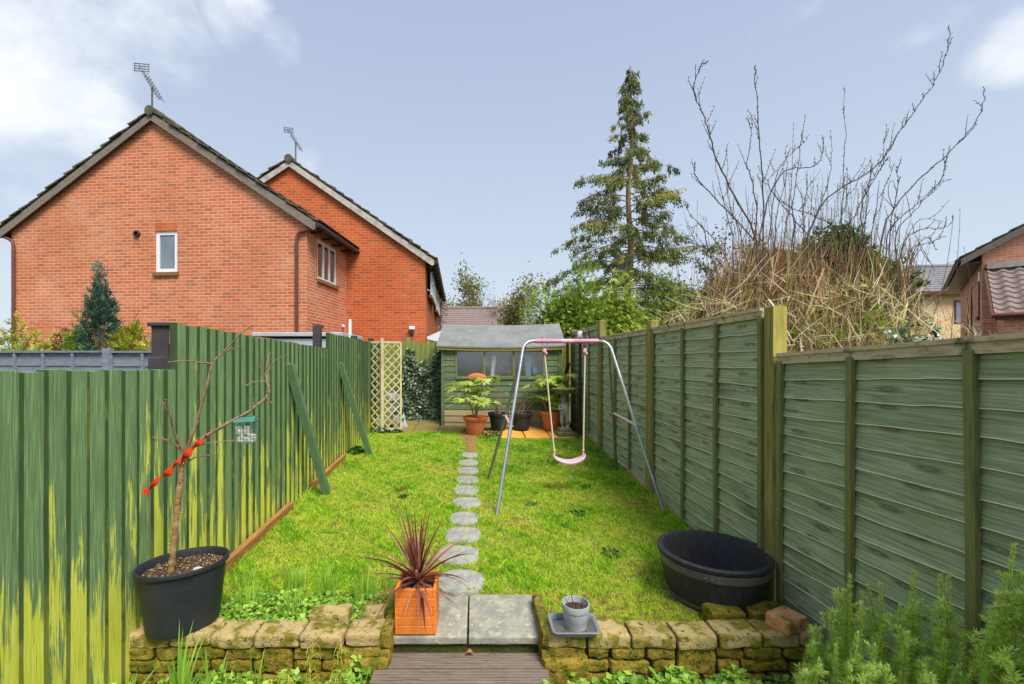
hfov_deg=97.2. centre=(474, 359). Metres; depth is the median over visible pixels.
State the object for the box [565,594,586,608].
seedling
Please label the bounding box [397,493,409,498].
lawn weed
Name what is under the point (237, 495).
featheredge fence
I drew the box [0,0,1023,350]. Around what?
sky
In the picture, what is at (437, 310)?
window
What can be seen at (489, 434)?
weed clump
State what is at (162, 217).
brick house
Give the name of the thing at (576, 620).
plant pot
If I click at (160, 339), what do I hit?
gate post
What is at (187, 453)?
ribbon
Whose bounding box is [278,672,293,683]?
clump
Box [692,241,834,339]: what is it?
ivy bush
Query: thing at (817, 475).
lap panel fence
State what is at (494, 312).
tree
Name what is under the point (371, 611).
loose stone
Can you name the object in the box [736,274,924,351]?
leafy undergrowth
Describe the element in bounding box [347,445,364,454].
weed clump
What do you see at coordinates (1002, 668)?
rosemary bush
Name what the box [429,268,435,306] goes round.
window
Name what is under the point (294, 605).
grass tuft
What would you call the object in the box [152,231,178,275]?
window
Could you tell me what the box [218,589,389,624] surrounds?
weeds
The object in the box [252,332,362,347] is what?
outbuilding
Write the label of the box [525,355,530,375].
stored board
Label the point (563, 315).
conifer shrub
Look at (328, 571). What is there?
grass tuft
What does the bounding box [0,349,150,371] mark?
grey panel fence
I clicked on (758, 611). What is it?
loose stone
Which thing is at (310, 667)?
wilted stem
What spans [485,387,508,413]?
bare plant
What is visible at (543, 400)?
fatsia
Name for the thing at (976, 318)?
window
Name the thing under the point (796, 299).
dry thicket
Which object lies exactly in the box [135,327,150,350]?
golden shrub
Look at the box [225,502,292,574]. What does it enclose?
edging board
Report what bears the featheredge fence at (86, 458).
on the ground at (464, 648)
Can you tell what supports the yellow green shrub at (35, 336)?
on the ground at (464, 648)
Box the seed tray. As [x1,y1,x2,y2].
[547,613,600,636]
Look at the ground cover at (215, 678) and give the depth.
2.30 m
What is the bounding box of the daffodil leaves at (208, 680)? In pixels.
[189,647,238,683]
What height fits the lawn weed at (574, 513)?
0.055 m
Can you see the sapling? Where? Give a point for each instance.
(174, 535)
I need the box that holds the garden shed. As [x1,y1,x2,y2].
[436,323,565,427]
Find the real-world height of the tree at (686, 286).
5.820 m
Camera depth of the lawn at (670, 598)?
3.84 m
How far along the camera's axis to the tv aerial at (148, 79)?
10.83 m
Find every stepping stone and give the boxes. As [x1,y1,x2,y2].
[437,545,478,566]
[439,569,484,596]
[445,527,480,543]
[450,511,478,525]
[453,497,480,509]
[454,485,478,495]
[456,476,478,484]
[458,467,477,474]
[459,459,477,466]
[461,452,476,458]
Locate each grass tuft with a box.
[230,564,256,590]
[231,576,262,607]
[274,586,303,617]
[281,559,308,589]
[315,560,341,594]
[349,564,381,602]
[381,568,399,590]
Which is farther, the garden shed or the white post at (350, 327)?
the garden shed
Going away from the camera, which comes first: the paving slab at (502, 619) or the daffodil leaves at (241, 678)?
the daffodil leaves at (241, 678)
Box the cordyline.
[351,503,473,633]
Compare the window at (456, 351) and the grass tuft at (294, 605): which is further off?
the window at (456, 351)
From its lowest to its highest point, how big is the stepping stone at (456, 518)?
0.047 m
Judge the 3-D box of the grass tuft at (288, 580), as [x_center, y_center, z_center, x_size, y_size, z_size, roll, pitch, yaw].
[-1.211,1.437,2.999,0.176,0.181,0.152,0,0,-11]
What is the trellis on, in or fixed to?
on the ground at (464, 648)
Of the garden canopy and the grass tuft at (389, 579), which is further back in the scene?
the garden canopy
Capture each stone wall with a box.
[129,594,394,683]
[532,594,823,683]
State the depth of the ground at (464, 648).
2.54 m
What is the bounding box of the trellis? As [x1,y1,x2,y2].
[371,338,401,431]
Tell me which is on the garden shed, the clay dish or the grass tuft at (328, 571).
the clay dish
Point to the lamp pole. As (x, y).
(579, 334)
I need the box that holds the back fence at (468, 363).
[380,337,570,420]
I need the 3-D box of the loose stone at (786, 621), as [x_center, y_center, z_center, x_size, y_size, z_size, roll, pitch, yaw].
[1.700,1.425,2.461,0.163,0.085,0.135,0,0,-22]
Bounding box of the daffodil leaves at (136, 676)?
[99,658,164,683]
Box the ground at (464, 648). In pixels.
[151,421,826,683]
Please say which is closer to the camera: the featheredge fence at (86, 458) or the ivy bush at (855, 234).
the featheredge fence at (86, 458)
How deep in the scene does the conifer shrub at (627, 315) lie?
12.72 m
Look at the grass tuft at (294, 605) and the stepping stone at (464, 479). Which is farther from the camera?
the stepping stone at (464, 479)
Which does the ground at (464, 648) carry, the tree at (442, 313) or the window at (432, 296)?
the tree at (442, 313)
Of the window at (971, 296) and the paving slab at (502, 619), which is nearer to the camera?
the paving slab at (502, 619)
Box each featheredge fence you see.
[0,369,175,683]
[148,323,327,553]
[313,326,380,466]
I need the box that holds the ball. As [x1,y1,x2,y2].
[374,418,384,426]
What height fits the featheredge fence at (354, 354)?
1.920 m
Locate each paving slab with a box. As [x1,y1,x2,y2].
[393,594,467,643]
[469,594,539,643]
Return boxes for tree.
[438,301,451,325]
[440,252,494,308]
[485,284,509,315]
[488,261,548,324]
[633,263,719,312]
[693,215,764,303]
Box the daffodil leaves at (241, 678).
[229,645,264,683]
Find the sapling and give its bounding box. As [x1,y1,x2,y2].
[153,325,288,573]
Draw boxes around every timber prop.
[287,363,330,494]
[338,362,372,454]
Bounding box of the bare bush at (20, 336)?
[1,304,52,349]
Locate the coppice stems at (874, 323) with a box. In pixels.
[712,257,936,351]
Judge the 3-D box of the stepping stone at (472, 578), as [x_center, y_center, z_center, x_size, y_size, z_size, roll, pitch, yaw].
[-0.096,1.528,3.083,0.332,0.047,0.334,0,0,0]
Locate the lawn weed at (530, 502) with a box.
[524,500,538,506]
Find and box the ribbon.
[142,435,210,496]
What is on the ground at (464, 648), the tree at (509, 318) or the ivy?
the tree at (509, 318)
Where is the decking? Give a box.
[370,653,549,683]
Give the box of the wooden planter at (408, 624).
[395,571,438,633]
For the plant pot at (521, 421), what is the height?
0.310 m
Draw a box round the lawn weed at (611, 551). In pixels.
[601,546,622,558]
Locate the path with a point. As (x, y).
(469, 441)
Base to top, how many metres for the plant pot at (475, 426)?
0.310 m
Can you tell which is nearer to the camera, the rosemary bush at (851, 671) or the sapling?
the rosemary bush at (851, 671)
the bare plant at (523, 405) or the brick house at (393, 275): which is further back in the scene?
the brick house at (393, 275)
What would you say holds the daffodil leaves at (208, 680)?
on the ground at (464, 648)
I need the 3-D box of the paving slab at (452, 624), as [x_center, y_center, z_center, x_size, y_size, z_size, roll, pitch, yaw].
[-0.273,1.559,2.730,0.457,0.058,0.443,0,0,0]
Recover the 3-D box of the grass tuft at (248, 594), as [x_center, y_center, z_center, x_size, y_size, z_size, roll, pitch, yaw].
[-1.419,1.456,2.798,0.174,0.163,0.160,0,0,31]
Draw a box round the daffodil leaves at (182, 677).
[146,618,208,683]
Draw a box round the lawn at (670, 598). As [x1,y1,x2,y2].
[221,431,765,637]
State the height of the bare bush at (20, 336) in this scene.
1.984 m
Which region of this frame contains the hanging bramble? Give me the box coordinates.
[751,299,794,353]
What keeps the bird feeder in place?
hanging from the sapling
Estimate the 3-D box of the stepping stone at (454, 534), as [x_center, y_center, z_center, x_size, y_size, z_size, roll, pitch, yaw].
[-0.102,1.489,3.800,0.305,0.047,0.345,0,0,0]
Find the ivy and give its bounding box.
[390,347,440,420]
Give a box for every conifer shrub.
[514,258,621,338]
[565,260,666,334]
[569,260,600,316]
[641,265,713,325]
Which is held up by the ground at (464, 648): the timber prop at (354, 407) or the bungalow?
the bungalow
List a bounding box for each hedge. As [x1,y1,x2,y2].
[3,337,94,350]
[882,317,993,342]
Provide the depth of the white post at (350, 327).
7.97 m
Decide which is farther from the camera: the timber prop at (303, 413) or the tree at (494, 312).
the tree at (494, 312)
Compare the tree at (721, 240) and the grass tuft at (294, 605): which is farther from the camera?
the tree at (721, 240)
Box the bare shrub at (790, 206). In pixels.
[665,25,985,351]
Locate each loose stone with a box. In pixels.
[309,603,352,622]
[361,603,386,619]
[701,602,745,619]
[745,601,779,619]
[765,606,806,635]
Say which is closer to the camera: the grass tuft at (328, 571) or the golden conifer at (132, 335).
the grass tuft at (328, 571)
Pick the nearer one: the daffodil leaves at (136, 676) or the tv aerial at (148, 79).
the daffodil leaves at (136, 676)
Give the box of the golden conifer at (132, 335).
[107,312,149,350]
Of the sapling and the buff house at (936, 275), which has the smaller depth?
the sapling
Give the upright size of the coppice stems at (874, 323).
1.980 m
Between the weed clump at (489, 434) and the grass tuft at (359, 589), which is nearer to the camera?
the grass tuft at (359, 589)
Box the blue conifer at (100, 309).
[73,260,125,350]
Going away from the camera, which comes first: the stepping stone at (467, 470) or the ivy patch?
the stepping stone at (467, 470)
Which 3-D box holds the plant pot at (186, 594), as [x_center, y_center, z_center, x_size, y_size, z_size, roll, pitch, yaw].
[-1.615,1.286,2.495,0.418,0.350,0.395,0,0,0]
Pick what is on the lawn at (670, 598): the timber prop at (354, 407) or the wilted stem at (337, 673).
the timber prop at (354, 407)
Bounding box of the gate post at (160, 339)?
[147,322,171,356]
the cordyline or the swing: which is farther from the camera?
the swing
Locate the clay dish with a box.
[467,373,485,378]
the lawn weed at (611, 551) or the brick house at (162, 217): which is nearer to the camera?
the lawn weed at (611, 551)
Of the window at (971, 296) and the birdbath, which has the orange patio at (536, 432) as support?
the birdbath
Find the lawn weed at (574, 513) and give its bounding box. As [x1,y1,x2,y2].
[569,509,585,515]
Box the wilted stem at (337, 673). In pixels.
[330,643,349,683]
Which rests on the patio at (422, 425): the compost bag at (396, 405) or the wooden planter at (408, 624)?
the compost bag at (396, 405)
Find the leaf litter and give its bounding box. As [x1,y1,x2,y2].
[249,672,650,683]
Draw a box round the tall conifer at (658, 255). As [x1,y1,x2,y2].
[544,67,728,313]
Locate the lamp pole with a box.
[577,331,582,434]
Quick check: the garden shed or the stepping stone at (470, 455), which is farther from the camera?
the garden shed
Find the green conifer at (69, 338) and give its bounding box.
[55,309,96,350]
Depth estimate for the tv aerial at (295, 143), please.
12.99 m
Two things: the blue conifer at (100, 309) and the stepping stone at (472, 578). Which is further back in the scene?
the blue conifer at (100, 309)
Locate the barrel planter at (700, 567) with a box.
[657,530,774,613]
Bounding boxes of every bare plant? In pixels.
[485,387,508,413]
[510,396,533,413]
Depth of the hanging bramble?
3.02 m
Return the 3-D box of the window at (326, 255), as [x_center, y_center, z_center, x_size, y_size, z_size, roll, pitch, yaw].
[-3.724,-2.383,11.335,0.120,1.035,1.240,0,0,5]
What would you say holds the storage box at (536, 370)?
in the garden shed
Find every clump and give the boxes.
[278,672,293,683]
[329,654,371,683]
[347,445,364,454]
[354,587,392,614]
[482,429,499,436]
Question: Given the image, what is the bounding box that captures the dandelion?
[644,666,698,683]
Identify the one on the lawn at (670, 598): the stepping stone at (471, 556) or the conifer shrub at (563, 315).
the stepping stone at (471, 556)
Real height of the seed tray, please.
0.037 m
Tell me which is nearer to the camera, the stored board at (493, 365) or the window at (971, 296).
the stored board at (493, 365)
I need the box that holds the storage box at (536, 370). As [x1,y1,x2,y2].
[530,367,542,373]
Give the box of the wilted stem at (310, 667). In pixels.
[304,643,320,683]
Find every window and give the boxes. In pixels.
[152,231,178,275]
[317,239,338,289]
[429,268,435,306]
[435,288,439,317]
[455,350,544,377]
[954,300,960,322]
[965,296,971,334]
[975,272,979,319]
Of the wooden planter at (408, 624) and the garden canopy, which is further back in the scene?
the garden canopy
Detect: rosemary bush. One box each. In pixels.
[792,568,980,683]
[955,543,1023,683]
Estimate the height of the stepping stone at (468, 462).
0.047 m
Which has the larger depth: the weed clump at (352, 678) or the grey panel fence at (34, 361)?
the grey panel fence at (34, 361)
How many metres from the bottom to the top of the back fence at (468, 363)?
1.750 m
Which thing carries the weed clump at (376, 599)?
on the lawn at (670, 598)
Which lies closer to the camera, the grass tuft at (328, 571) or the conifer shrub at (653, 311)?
the grass tuft at (328, 571)
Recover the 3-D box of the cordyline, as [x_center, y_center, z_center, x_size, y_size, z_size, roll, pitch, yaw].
[-0.324,1.159,2.656,0.784,0.646,0.699,0,0,-45]
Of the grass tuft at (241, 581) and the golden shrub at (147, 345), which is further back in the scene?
the golden shrub at (147, 345)
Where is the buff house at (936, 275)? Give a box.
[886,264,978,339]
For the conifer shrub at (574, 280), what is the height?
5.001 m
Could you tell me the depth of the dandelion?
2.36 m
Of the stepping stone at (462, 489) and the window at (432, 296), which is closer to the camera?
the stepping stone at (462, 489)
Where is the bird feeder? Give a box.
[233,396,259,442]
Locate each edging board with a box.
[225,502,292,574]
[311,455,345,487]
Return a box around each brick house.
[0,105,359,350]
[256,154,445,341]
[942,224,1023,336]
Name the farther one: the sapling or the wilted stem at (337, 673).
the sapling
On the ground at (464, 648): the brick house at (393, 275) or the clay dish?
the brick house at (393, 275)
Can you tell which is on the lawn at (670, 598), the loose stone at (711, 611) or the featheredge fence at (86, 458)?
the loose stone at (711, 611)
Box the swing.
[487,336,663,515]
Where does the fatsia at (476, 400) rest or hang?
in the plant pot at (475, 426)
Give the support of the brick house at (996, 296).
on the ground at (464, 648)
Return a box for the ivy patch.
[368,426,403,433]
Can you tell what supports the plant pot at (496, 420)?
on the orange patio at (536, 432)
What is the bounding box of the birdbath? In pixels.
[552,388,576,436]
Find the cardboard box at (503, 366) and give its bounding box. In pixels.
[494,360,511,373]
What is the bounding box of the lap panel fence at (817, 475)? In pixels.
[571,306,1023,683]
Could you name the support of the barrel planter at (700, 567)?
on the lawn at (670, 598)
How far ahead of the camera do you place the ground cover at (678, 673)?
2.28 m
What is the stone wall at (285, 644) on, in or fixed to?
on the ground at (464, 648)
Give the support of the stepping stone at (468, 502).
on the lawn at (670, 598)
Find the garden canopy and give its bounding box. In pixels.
[427,331,440,341]
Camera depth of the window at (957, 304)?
23.60 m
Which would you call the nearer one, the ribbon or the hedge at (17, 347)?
the ribbon
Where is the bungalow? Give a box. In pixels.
[438,306,512,331]
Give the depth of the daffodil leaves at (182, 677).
2.19 m
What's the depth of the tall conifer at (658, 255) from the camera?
15.73 m
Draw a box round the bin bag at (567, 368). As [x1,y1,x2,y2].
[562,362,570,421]
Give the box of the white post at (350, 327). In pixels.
[348,319,351,337]
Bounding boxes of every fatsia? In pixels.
[442,376,501,417]
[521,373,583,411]
[522,392,561,411]
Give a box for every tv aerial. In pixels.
[134,63,164,106]
[284,127,302,159]
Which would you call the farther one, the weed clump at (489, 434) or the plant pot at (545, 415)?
the plant pot at (545, 415)
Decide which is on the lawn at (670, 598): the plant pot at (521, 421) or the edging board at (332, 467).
the edging board at (332, 467)
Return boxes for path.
[458,432,476,452]
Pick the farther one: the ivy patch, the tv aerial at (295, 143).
the tv aerial at (295, 143)
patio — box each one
[375,419,463,432]
[501,427,575,438]
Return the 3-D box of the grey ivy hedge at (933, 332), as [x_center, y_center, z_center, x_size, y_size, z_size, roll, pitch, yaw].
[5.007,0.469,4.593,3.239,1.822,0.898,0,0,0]
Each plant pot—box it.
[132,546,229,639]
[463,415,486,435]
[488,411,508,430]
[510,411,532,430]
[540,410,559,430]
[561,595,589,631]
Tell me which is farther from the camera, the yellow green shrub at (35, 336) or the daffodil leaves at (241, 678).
the yellow green shrub at (35, 336)
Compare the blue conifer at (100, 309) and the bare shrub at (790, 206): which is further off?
the blue conifer at (100, 309)
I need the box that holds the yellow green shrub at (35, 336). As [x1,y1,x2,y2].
[0,311,63,350]
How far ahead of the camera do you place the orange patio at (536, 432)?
7.62 m
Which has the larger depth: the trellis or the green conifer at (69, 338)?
the trellis
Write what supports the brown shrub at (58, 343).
on the ground at (464, 648)
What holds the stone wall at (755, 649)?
on the ground at (464, 648)
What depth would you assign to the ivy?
8.97 m
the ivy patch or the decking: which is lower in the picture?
the decking
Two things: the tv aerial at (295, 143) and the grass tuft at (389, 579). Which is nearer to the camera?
the grass tuft at (389, 579)
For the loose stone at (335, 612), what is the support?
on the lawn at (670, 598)
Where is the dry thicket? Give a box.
[647,228,995,351]
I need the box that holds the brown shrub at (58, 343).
[44,327,71,350]
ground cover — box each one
[110,664,332,683]
[567,663,797,683]
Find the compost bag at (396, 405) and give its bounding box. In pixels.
[386,390,407,427]
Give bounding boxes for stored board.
[487,355,495,397]
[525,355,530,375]
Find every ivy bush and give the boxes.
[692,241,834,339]
[771,218,930,343]

